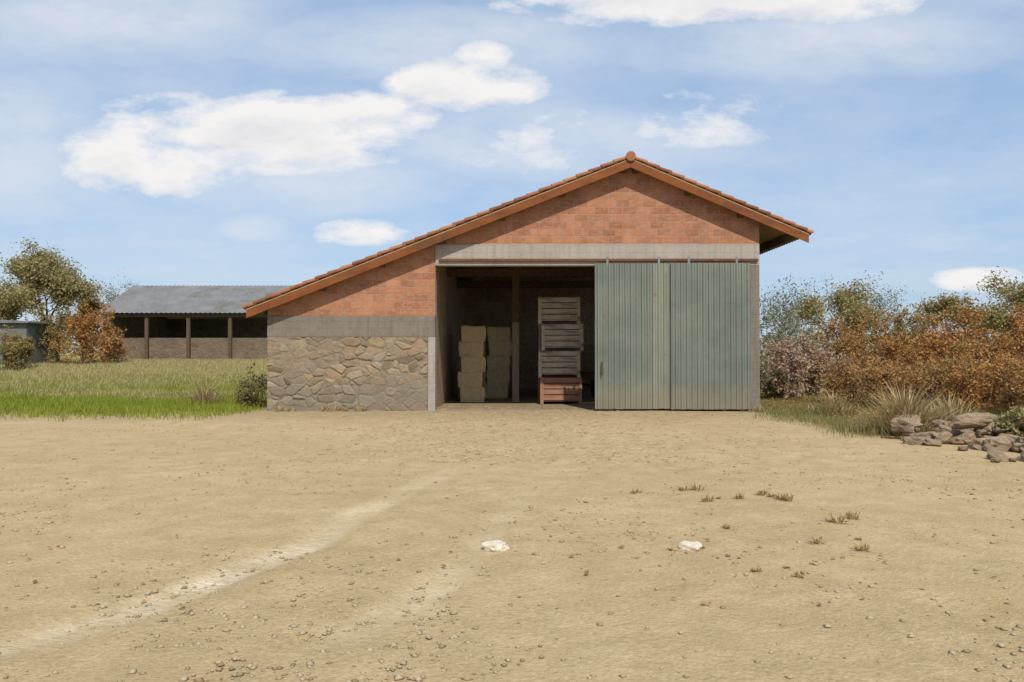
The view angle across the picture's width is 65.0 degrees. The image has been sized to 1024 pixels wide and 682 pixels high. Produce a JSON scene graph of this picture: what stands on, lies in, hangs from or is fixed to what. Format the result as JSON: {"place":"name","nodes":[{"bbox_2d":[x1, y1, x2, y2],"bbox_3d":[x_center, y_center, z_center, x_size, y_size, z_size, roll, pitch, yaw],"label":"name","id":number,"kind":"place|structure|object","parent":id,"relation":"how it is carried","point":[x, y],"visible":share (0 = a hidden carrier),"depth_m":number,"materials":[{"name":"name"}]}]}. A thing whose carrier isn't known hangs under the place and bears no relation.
{"place":"outdoors","nodes":[
{"label":"outdoors","id":0,"kind":"place"},
{"bbox_2d":[0,357,266,404],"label":"dry grass","id":1,"kind":"structure","parent":0,"point":[101,368],"depth_m":39.32,"materials":[{"name":"plant"}]},
{"bbox_2d":[0,372,266,420],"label":"meadow grass","id":2,"kind":"structure","parent":0,"point":[35,405],"depth_m":23.21,"materials":[{"name":"plant"}]},
{"bbox_2d":[0,353,1023,681],"bbox_3d":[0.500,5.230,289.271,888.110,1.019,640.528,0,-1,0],"label":"ground","id":3,"kind":"structure","parent":0,"point":[554,613],"depth_m":6.49,"materials":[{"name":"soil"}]},
{"bbox_2d":[0,322,36,369],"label":"shrub","id":4,"kind":"object","parent":3,"relation":"on","point":[13,353],"visible":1,"depth_m":44.13,"materials":[{"name":"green plant"}]},
{"bbox_2d":[0,277,51,320],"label":"tree","id":5,"kind":"object","parent":3,"relation":"on","point":[16,302],"visible":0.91,"depth_m":57.13,"materials":[{"name":"green plant"}]},
{"bbox_2d":[0,320,59,364],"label":"outbuilding","id":6,"kind":"structure","parent":3,"relation":"on","point":[25,328],"depth_m":48.61,"materials":[{"name":"concrete"}]},
{"bbox_2d":[2,336,17,363],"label":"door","id":7,"kind":"structure","parent":6,"relation":"in","point":[3,344],"depth_m":47.95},
{"bbox_2d":[24,302,78,362],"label":"shrub","id":8,"kind":"object","parent":3,"relation":"on","point":[59,328],"visible":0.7,"depth_m":49.98,"materials":[{"name":"brown plant"}]},
{"bbox_2d":[0,237,107,320],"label":"tree","id":9,"kind":"object","parent":3,"relation":"on","point":[44,271],"visible":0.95,"depth_m":60.74,"materials":[{"name":"green plant"}]},
{"bbox_2d":[53,294,105,357],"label":"tree","id":10,"kind":"object","parent":3,"relation":"on","point":[96,305],"visible":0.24,"depth_m":65.21,"materials":[{"name":"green plant"}]},
{"bbox_2d":[48,299,116,362],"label":"shrub","id":11,"kind":"object","parent":3,"relation":"on","point":[84,327],"visible":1,"depth_m":49.03,"materials":[{"name":"brown plant"}]},
{"bbox_2d":[69,272,129,357],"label":"bare tree","id":12,"kind":"object","parent":3,"relation":"on","point":[107,295],"visible":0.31,"depth_m":91.25,"materials":[{"name":"green plant"}]},
{"bbox_2d":[79,302,135,361],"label":"shrub","id":13,"kind":"object","parent":3,"relation":"on","point":[117,344],"visible":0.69,"depth_m":51.87,"materials":[{"name":"brown plant"}]},
{"bbox_2d":[104,268,136,303],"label":"bare tree","id":14,"kind":"object","parent":3,"relation":"on","point":[118,290],"visible":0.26,"depth_m":94.74,"materials":[{"name":"grey plant"}]},
{"bbox_2d":[98,285,290,359],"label":"open shed","id":15,"kind":"structure","parent":3,"relation":"on","point":[183,322],"depth_m":61.56,"materials":[{"name":"metal"}]},
{"bbox_2d":[182,379,234,403],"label":"dead grass clump","id":16,"kind":"object","parent":3,"relation":"on","point":[205,395],"visible":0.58,"depth_m":23.78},
{"bbox_2d":[230,363,266,407],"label":"shrub","id":17,"kind":"object","parent":3,"relation":"on","point":[246,396],"visible":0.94,"depth_m":23.01,"materials":[{"name":"green plant"}]},
{"bbox_2d":[54,405,872,464],"bbox_3d":[-0.135,1.835,17.952,14.468,0.052,13.125,0,-1,0],"label":"loose straw","id":18,"kind":"object","parent":3,"relation":"on","point":[522,419],"visible":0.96,"depth_m":14.48,"materials":[{"name":"plant"}]},
{"bbox_2d":[459,386,484,401],"bbox_3d":[-1.335,1.754,26.482,0.834,0.555,0.997,0,-1,-6],"label":"straw bale","id":19,"kind":"object","parent":3,"relation":"on","point":[471,394],"visible":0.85,"depth_m":26.01,"materials":[{"name":"plant"}]},
{"bbox_2d":[458,371,485,387],"bbox_3d":[-1.325,1.258,26.487,0.834,0.555,0.997,0,-1,5],"label":"straw bale","id":20,"kind":"object","parent":19,"relation":"on","point":[472,379],"visible":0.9,"depth_m":26.02,"materials":[{"name":"plant"}]},
{"bbox_2d":[458,356,485,371],"bbox_3d":[-1.338,0.764,26.480,0.834,0.555,0.997,0,-1,-10],"label":"straw bale","id":21,"kind":"object","parent":20,"relation":"on","point":[471,364],"visible":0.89,"depth_m":26.02,"materials":[{"name":"plant"}]},
{"bbox_2d":[459,341,485,356],"bbox_3d":[-1.314,0.269,26.529,0.834,0.555,0.997,0,-1,3],"label":"straw bale","id":22,"kind":"object","parent":21,"relation":"on","point":[471,349],"visible":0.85,"depth_m":26.06,"materials":[{"name":"plant"}]},
{"bbox_2d":[459,325,485,341],"bbox_3d":[-1.315,-0.227,26.486,0.834,0.555,0.997,0,-1,-8],"label":"straw bale","id":23,"kind":"object","parent":22,"relation":"on","point":[471,333],"visible":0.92,"depth_m":26.02,"materials":[{"name":"plant"}]},
{"bbox_2d":[482,540,508,551],"bbox_3d":[-0.139,1.670,6.501,0.223,0.098,0.156,0,-1,25],"label":"pale stone","id":24,"kind":"object","parent":3,"relation":"on","point":[495,546],"visible":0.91,"depth_m":6.46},
{"bbox_2d":[485,383,509,397],"bbox_3d":[-0.518,1.756,28.418,0.834,0.555,0.997,0,-1,4],"label":"straw bale","id":25,"kind":"object","parent":3,"relation":"on","point":[497,390],"visible":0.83,"depth_m":27.95,"materials":[{"name":"plant"}]},
{"bbox_2d":[486,369,509,383],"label":"straw bale","id":26,"kind":"object","parent":25,"relation":"on","point":[502,376],"visible":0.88,"depth_m":27.94,"materials":[{"name":"plant"}]},
{"bbox_2d":[486,355,509,369],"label":"straw bale","id":27,"kind":"object","parent":26,"relation":"on","point":[497,362],"visible":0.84,"depth_m":27.97,"materials":[{"name":"plant"}]},
{"bbox_2d":[485,341,511,355],"bbox_3d":[-0.496,0.270,28.359,0.834,0.555,0.997,0,-1,-10],"label":"straw bale","id":28,"kind":"object","parent":27,"relation":"on","point":[498,348],"visible":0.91,"depth_m":27.90,"materials":[{"name":"plant"}]},
{"bbox_2d":[485,327,509,341],"bbox_3d":[-0.517,-0.224,28.446,0.834,0.555,0.997,0,-1,-6],"label":"straw bale","id":29,"kind":"object","parent":28,"relation":"on","point":[494,334],"visible":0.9,"depth_m":27.98,"materials":[{"name":"plant"}]},
{"bbox_2d":[0,384,1023,607],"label":"leaf litter","id":30,"kind":"object","parent":3,"relation":"on","point":[351,582],"visible":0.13,"depth_m":10.62,"materials":[{"name":"brown plant"}]},
{"bbox_2d":[512,322,518,401],"bbox_3d":[0.120,0.685,26.284,0.220,2.596,0.222,0,-1,0],"label":"plank","id":31,"kind":"object","parent":3,"relation":"on","point":[515,361],"visible":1,"depth_m":26.26,"materials":[{"name":"wood"}]},
{"bbox_2d":[241,151,813,410],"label":"barn","id":32,"kind":"structure","parent":3,"relation":"on","point":[654,267],"depth_m":21.98,"materials":[{"name":"brick"}]},
{"bbox_2d":[595,257,670,408],"bbox_3d":[3.320,-0.216,21.831,2.126,4.150,0.189,0,-1,0],"label":"sliding door","id":33,"kind":"structure","parent":32,"relation":"in","point":[633,334],"depth_m":21.86,"materials":[{"name":"metal"}]},
{"bbox_2d":[670,257,750,409],"bbox_3d":[5.390,-0.216,21.793,2.166,4.150,0.094,0,-1,0],"label":"sliding door","id":34,"kind":"structure","parent":32,"relation":"in","point":[710,313],"depth_m":21.77,"materials":[{"name":"metal"}]},
{"bbox_2d":[58,327,1013,358],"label":"wood","id":35,"kind":"object","parent":3,"relation":"on","point":[765,349],"visible":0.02,"depth_m":166.82,"materials":[{"name":"brown plant"}]},
{"bbox_2d":[538,376,581,403],"bbox_3d":[1.510,1.557,25.480,1.300,0.830,1.110,0,-1,-2],"label":"wooden bin","id":36,"kind":"object","parent":3,"relation":"on","point":[559,388],"visible":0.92,"depth_m":24.97,"materials":[{"name":"red wood"}]},
{"bbox_2d":[538,351,579,376],"bbox_3d":[1.490,0.722,25.512,1.300,0.830,1.110,0,-1,2],"label":"wooden bin","id":37,"kind":"object","parent":36,"relation":"on","point":[559,361],"visible":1,"depth_m":25.00,"materials":[{"name":"grey wood"}]},
{"bbox_2d":[539,324,582,350],"bbox_3d":[1.540,-0.113,25.484,1.300,0.830,1.110,0,-1,-3],"label":"wooden bin","id":38,"kind":"object","parent":37,"relation":"on","point":[576,341],"visible":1,"depth_m":24.98,"materials":[{"name":"grey wood"}]},
{"bbox_2d":[538,297,579,324],"bbox_3d":[1.480,-0.948,25.536,1.300,0.830,1.110,0,-1,1],"label":"wooden bin","id":39,"kind":"object","parent":38,"relation":"on","point":[558,309],"visible":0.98,"depth_m":25.02,"materials":[{"name":"grey wood"}]},
{"bbox_2d":[542,345,594,396],"bbox_3d":[2.100,1.079,29.673,2.040,1.850,3.430,0,-1,0],"label":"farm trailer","id":40,"kind":"object","parent":3,"relation":"on","point":[587,369],"visible":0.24,"depth_m":27.98,"materials":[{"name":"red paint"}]},
{"bbox_2d":[679,540,702,550],"bbox_3d":[1.439,1.668,6.504,0.201,0.095,0.139,-1,-1,43],"label":"pale stone","id":41,"kind":"object","parent":3,"relation":"on","point":[691,545],"visible":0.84,"depth_m":6.46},
{"bbox_2d":[688,482,709,490],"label":"weed tuft","id":42,"kind":"object","parent":3,"relation":"on","point":[695,486],"visible":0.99,"depth_m":9.28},
{"bbox_2d":[700,494,714,501],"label":"weed tuft","id":43,"kind":"object","parent":3,"relation":"on","point":[707,498],"visible":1,"depth_m":8.50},
{"bbox_2d":[751,566,763,571],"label":"weed tuft","id":44,"kind":"object","parent":3,"relation":"on","point":[756,569],"visible":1,"depth_m":5.81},
{"bbox_2d":[755,488,769,495],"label":"weed tuft","id":45,"kind":"object","parent":3,"relation":"on","point":[761,493],"visible":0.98,"depth_m":8.92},
{"bbox_2d":[760,312,798,387],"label":"shrub","id":46,"kind":"object","parent":3,"relation":"on","point":[765,361],"visible":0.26,"depth_m":32.49,"materials":[{"name":"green plant"}]},
{"bbox_2d":[772,492,787,499],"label":"weed tuft","id":47,"kind":"object","parent":3,"relation":"on","point":[777,497],"visible":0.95,"depth_m":8.64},
{"bbox_2d":[760,334,816,399],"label":"shrub","id":48,"kind":"object","parent":3,"relation":"on","point":[787,354],"visible":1,"depth_m":26.19,"materials":[{"name":"plant"}]},
{"bbox_2d":[782,494,794,501],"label":"weed tuft","id":49,"kind":"object","parent":3,"relation":"on","point":[788,498],"visible":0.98,"depth_m":8.56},
{"bbox_2d":[759,273,829,335],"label":"bare tree","id":50,"kind":"object","parent":3,"relation":"on","point":[776,307],"visible":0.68,"depth_m":51.83,"materials":[{"name":"green plant"}]},
{"bbox_2d":[763,303,835,379],"bbox_3d":[12.923,0.211,36.106,2.629,3.718,2.838,-1,-1,40],"label":"shrub","id":51,"kind":"object","parent":3,"relation":"on","point":[795,325],"visible":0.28,"depth_m":35.95,"materials":[{"name":"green plant"}]},
{"bbox_2d":[760,328,854,395],"bbox_3d":[10.291,0.732,27.920,3.316,2.464,2.293,0,-1,8],"label":"shrub","id":52,"kind":"object","parent":3,"relation":"on","point":[812,382],"visible":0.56,"depth_m":27.57,"materials":[{"name":"brown plant"}]},
{"bbox_2d":[805,536,827,544],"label":"weed tuft","id":53,"kind":"object","parent":3,"relation":"on","point":[817,540],"visible":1,"depth_m":6.60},
{"bbox_2d":[771,270,884,349],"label":"bare tree","id":54,"kind":"object","parent":3,"relation":"on","point":[868,285],"visible":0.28,"depth_m":57.46,"materials":[{"name":"green plant"}]},
{"bbox_2d":[788,279,887,346],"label":"tree","id":55,"kind":"object","parent":3,"relation":"on","point":[850,304],"visible":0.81,"depth_m":48.27,"materials":[{"name":"green plant"}]},
{"bbox_2d":[822,512,853,524],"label":"weed tuft","id":56,"kind":"object","parent":3,"relation":"on","point":[837,519],"visible":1,"depth_m":7.43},
{"bbox_2d":[807,387,871,416],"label":"dead grass clump","id":57,"kind":"object","parent":3,"relation":"on","point":[831,405],"visible":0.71,"depth_m":20.31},
{"bbox_2d":[813,313,875,382],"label":"shrub","id":58,"kind":"object","parent":3,"relation":"on","point":[832,328],"visible":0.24,"depth_m":35.03,"materials":[{"name":"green plant"}]},
{"bbox_2d":[804,349,890,404],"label":"shrub","id":59,"kind":"object","parent":3,"relation":"on","point":[834,376],"visible":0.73,"depth_m":23.79,"materials":[{"name":"brown plant"}]},
{"bbox_2d":[842,510,862,519],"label":"weed tuft","id":60,"kind":"object","parent":3,"relation":"on","point":[849,514],"visible":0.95,"depth_m":7.64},
{"bbox_2d":[851,542,871,551],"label":"weed tuft","id":61,"kind":"object","parent":3,"relation":"on","point":[863,548],"visible":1,"depth_m":6.38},
{"bbox_2d":[828,321,922,392],"bbox_3d":[12.708,0.622,28.244,3.079,2.680,3.442,0,-1,6],"label":"shrub","id":62,"kind":"object","parent":3,"relation":"on","point":[870,353],"visible":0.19,"depth_m":28.13,"materials":[{"name":"brown plant"}]},
{"bbox_2d":[844,302,910,383],"bbox_3d":[15.225,0.205,33.112,3.981,3.623,2.796,1,-1,-37],"label":"shrub","id":63,"kind":"object","parent":3,"relation":"on","point":[860,328],"visible":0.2,"depth_m":33.14,"materials":[{"name":"brown plant"}]},
{"bbox_2d":[863,282,912,357],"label":"bare tree","id":64,"kind":"object","parent":3,"relation":"on","point":[881,301],"visible":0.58,"depth_m":61.40,"materials":[{"name":"green plant"}]},
{"bbox_2d":[845,350,935,408],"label":"shrub","id":65,"kind":"object","parent":3,"relation":"on","point":[878,380],"visible":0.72,"depth_m":21.91,"materials":[{"name":"brown plant"}]},
{"bbox_2d":[850,347,946,394],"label":"shrub","id":66,"kind":"object","parent":3,"relation":"on","point":[917,364],"visible":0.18,"depth_m":25.62,"materials":[{"name":"brown plant"}]},
{"bbox_2d":[871,303,939,360],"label":"shrub","id":67,"kind":"object","parent":3,"relation":"on","point":[901,327],"visible":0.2,"depth_m":33.83,"materials":[{"name":"brown plant"}]},
{"bbox_2d":[848,376,967,437],"bbox_3d":[7.539,1.237,15.548,2.410,1.214,2.550,1,-1,-36],"label":"dead grass clump","id":68,"kind":"object","parent":3,"relation":"on","point":[902,405],"visible":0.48,"depth_m":15.40,"materials":[{"name":"plant"}]},
{"bbox_2d":[902,436,926,444],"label":"fieldstone","id":69,"kind":"object","parent":3,"relation":"on","point":[913,439],"visible":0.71,"depth_m":13.83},
{"bbox_2d":[912,431,935,438],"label":"fieldstone","id":70,"kind":"object","parent":3,"relation":"on","point":[926,434],"visible":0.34,"depth_m":14.06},
{"bbox_2d":[877,323,978,382],"bbox_3d":[14.397,0.650,27.722,3.549,2.631,2.794,0,-1,-5],"label":"shrub","id":71,"kind":"object","parent":3,"relation":"on","point":[935,342],"visible":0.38,"depth_m":27.53,"materials":[{"name":"brown plant"}]},
{"bbox_2d":[923,439,941,446],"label":"fieldstone","id":72,"kind":"object","parent":3,"relation":"on","point":[928,442],"visible":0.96,"depth_m":13.58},
{"bbox_2d":[884,343,987,408],"bbox_3d":[10.916,0.946,20.843,2.110,1.835,2.291,1,-1,-39],"label":"shrub","id":73,"kind":"object","parent":3,"relation":"on","point":[939,372],"visible":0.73,"depth_m":20.85,"materials":[{"name":"brown plant"}]},
{"bbox_2d":[901,307,979,363],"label":"shrub","id":74,"kind":"object","parent":3,"relation":"on","point":[950,328],"visible":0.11,"depth_m":30.42,"materials":[{"name":"brown plant"}]},
{"bbox_2d":[932,431,952,443],"bbox_3d":[7.491,1.716,14.072,0.377,0.260,0.454,-1,-18,16],"label":"fieldstone","id":75,"kind":"object","parent":3,"relation":"on","point":[944,437],"visible":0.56,"depth_m":13.88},
{"bbox_2d":[938,424,951,432],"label":"fieldstone","id":76,"kind":"object","parent":75,"relation":"on","point":[944,428],"visible":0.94,"depth_m":14.17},
{"bbox_2d":[912,356,991,403],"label":"shrub","id":77,"kind":"object","parent":3,"relation":"on","point":[934,366],"visible":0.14,"depth_m":22.73,"materials":[{"name":"brown plant"}]},
{"bbox_2d":[921,391,987,423],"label":"dead grass clump","id":78,"kind":"object","parent":3,"relation":"on","point":[951,405],"visible":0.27,"depth_m":16.50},
{"bbox_2d":[910,287,999,340],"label":"tree","id":79,"kind":"object","parent":3,"relation":"on","point":[949,302],"visible":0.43,"depth_m":49.82,"materials":[{"name":"green plant"}]},
{"bbox_2d":[951,429,960,436],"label":"fieldstone","id":80,"kind":"object","parent":3,"relation":"on","point":[955,432],"visible":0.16,"depth_m":14.37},
{"bbox_2d":[950,437,963,444],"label":"fieldstone","id":81,"kind":"object","parent":3,"relation":"on","point":[957,440],"visible":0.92,"depth_m":13.82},
{"bbox_2d":[957,445,967,450],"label":"fieldstone","id":82,"kind":"object","parent":3,"relation":"on","point":[963,448],"visible":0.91,"depth_m":12.92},
{"bbox_2d":[916,296,1017,361],"bbox_3d":[17.423,0.163,30.602,3.819,3.641,2.867,0,-1,27],"label":"shrub","id":83,"kind":"object","parent":3,"relation":"on","point":[969,318],"visible":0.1,"depth_m":30.15,"materials":[{"name":"brown plant"}]},
{"bbox_2d":[955,433,980,444],"bbox_3d":[7.937,1.711,13.983,0.605,0.234,0.362,3,-9,-37],"label":"fieldstone","id":84,"kind":"object","parent":3,"relation":"on","point":[967,438],"visible":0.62,"depth_m":13.78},
{"bbox_2d":[960,429,974,433],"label":"fieldstone","id":85,"kind":"object","parent":84,"relation":"on","point":[962,431],"visible":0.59,"depth_m":14.02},
{"bbox_2d":[924,321,1023,397],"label":"shrub","id":86,"kind":"object","parent":3,"relation":"on","point":[980,330],"visible":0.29,"depth_m":24.33,"materials":[{"name":"brown plant"}]},
{"bbox_2d":[931,348,1023,412],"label":"shrub","id":87,"kind":"object","parent":3,"relation":"on","point":[976,391],"visible":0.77,"depth_m":19.95,"materials":[{"name":"brown plant"}]},
{"bbox_2d":[983,444,995,450],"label":"fieldstone","id":88,"kind":"object","parent":3,"relation":"on","point":[986,448],"visible":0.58,"depth_m":12.80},
{"bbox_2d":[972,435,1009,450],"bbox_3d":[7.801,1.685,13.120,0.622,0.256,0.342,-8,-16,-2],"label":"fieldstone","id":89,"kind":"object","parent":3,"relation":"on","point":[977,443],"visible":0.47,"depth_m":13.03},
{"bbox_2d":[968,351,1021,407],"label":"shrub","id":90,"kind":"object","parent":3,"relation":"on","point":[989,369],"visible":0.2,"depth_m":21.36,"materials":[{"name":"orange plant"}]},
{"bbox_2d":[990,458,1000,462],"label":"fieldstone","id":91,"kind":"object","parent":3,"relation":"on","point":[996,460],"visible":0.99,"depth_m":11.55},
{"bbox_2d":[982,438,1011,451],"bbox_3d":[7.795,1.695,12.934,0.414,0.248,0.388,4,-1,-27],"label":"fieldstone","id":92,"kind":"object","parent":3,"relation":"on","point":[1002,445],"visible":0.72,"depth_m":12.79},
{"bbox_2d":[971,302,1023,360],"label":"shrub","id":93,"kind":"object","parent":3,"relation":"on","point":[1016,324],"visible":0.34,"depth_m":26.31,"materials":[{"name":"brown plant"}]},
{"bbox_2d":[986,449,1009,461],"bbox_3d":[7.149,1.705,11.817,0.220,0.134,0.419,-15,12,7],"label":"fieldstone","id":94,"kind":"object","parent":3,"relation":"on","point":[999,454],"visible":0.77,"depth_m":11.77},
{"bbox_2d":[974,266,1023,338],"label":"tree","id":95,"kind":"object","parent":3,"relation":"on","point":[997,318],"visible":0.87,"depth_m":45.84,"materials":[{"name":"green plant"}]},
{"bbox_2d":[990,409,1023,436],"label":"shrub","id":96,"kind":"object","parent":3,"relation":"on","point":[1018,432],"visible":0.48,"depth_m":13.67,"materials":[{"name":"green plant"}]},
{"bbox_2d":[991,405,1023,434],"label":"shrub","id":97,"kind":"object","parent":3,"relation":"on","point":[1016,410],"visible":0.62,"depth_m":13.72,"materials":[{"name":"green plant"}]},
{"bbox_2d":[994,346,1023,414],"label":"shrub","id":98,"kind":"object","parent":3,"relation":"on","point":[1009,397],"visible":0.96,"depth_m":18.75,"materials":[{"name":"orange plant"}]},
{"bbox_2d":[998,433,1019,444],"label":"fieldstone","id":99,"kind":"object","parent":3,"relation":"on","point":[1011,437],"visible":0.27,"depth_m":13.36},
{"bbox_2d":[1011,443,1021,452],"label":"fieldstone","id":100,"kind":"object","parent":3,"relation":"on","point":[1015,447],"visible":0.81,"depth_m":12.64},
{"bbox_2d":[1014,437,1023,442],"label":"fieldstone","id":101,"kind":"object","parent":3,"relation":"on","point":[1019,440],"visible":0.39,"depth_m":12.95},
{"bbox_2d":[1016,451,1023,461],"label":"fieldstone","id":102,"kind":"object","parent":3,"relation":"on","point":[1020,457],"visible":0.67,"depth_m":11.73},
{"bbox_2d":[0,0,1023,353],"label":"sky","id":103,"kind":"structure","parent":0,"point":[163,142],"materials":[{"name":"blue"}]},
{"bbox_2d":[743,392,1009,438],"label":"verge grass","id":104,"kind":"structure","parent":0,"point":[792,409],"depth_m":19.85,"materials":[{"name":"plant"}]},
{"bbox_2d":[931,420,950,426],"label":"fieldstone","id":105,"kind":"object","parent":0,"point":[938,423],"visible":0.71,"depth_m":14.80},
{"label":"fieldstone","id":106,"kind":"object","parent":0,"visible":0},
{"bbox_2d":[892,414,918,418],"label":"fieldstone","id":107,"kind":"object","parent":106,"relation":"on","point":[908,415],"visible":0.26,"depth_m":15.21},
{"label":"fieldstone","id":108,"kind":"object","parent":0,"visible":0},
{"bbox_2d":[974,423,997,435],"bbox_3d":[8.345,1.549,14.141,0.306,0.236,0.352,-4,10,-29],"label":"fieldstone","id":109,"kind":"object","parent":108,"relation":"on","point":[989,428],"visible":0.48,"depth_m":14.02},
{"bbox_2d":[951,413,991,429],"bbox_3d":[8.101,1.411,14.165,0.666,0.282,0.386,-6,-15,15],"label":"fieldstone","id":110,"kind":"object","parent":109,"relation":"on","point":[970,420],"visible":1,"depth_m":14.04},
{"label":"fieldstone","id":111,"kind":"object","parent":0,"visible":0},
{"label":"fieldstone","id":112,"kind":"object","parent":111,"relation":"on","visible":0},
{"bbox_2d":[890,417,922,433],"bbox_3d":[7.231,1.529,14.728,0.396,0.276,0.542,-10,3,-38],"label":"fieldstone","id":113,"kind":"object","parent":112,"relation":"on","point":[903,424],"visible":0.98,"depth_m":14.59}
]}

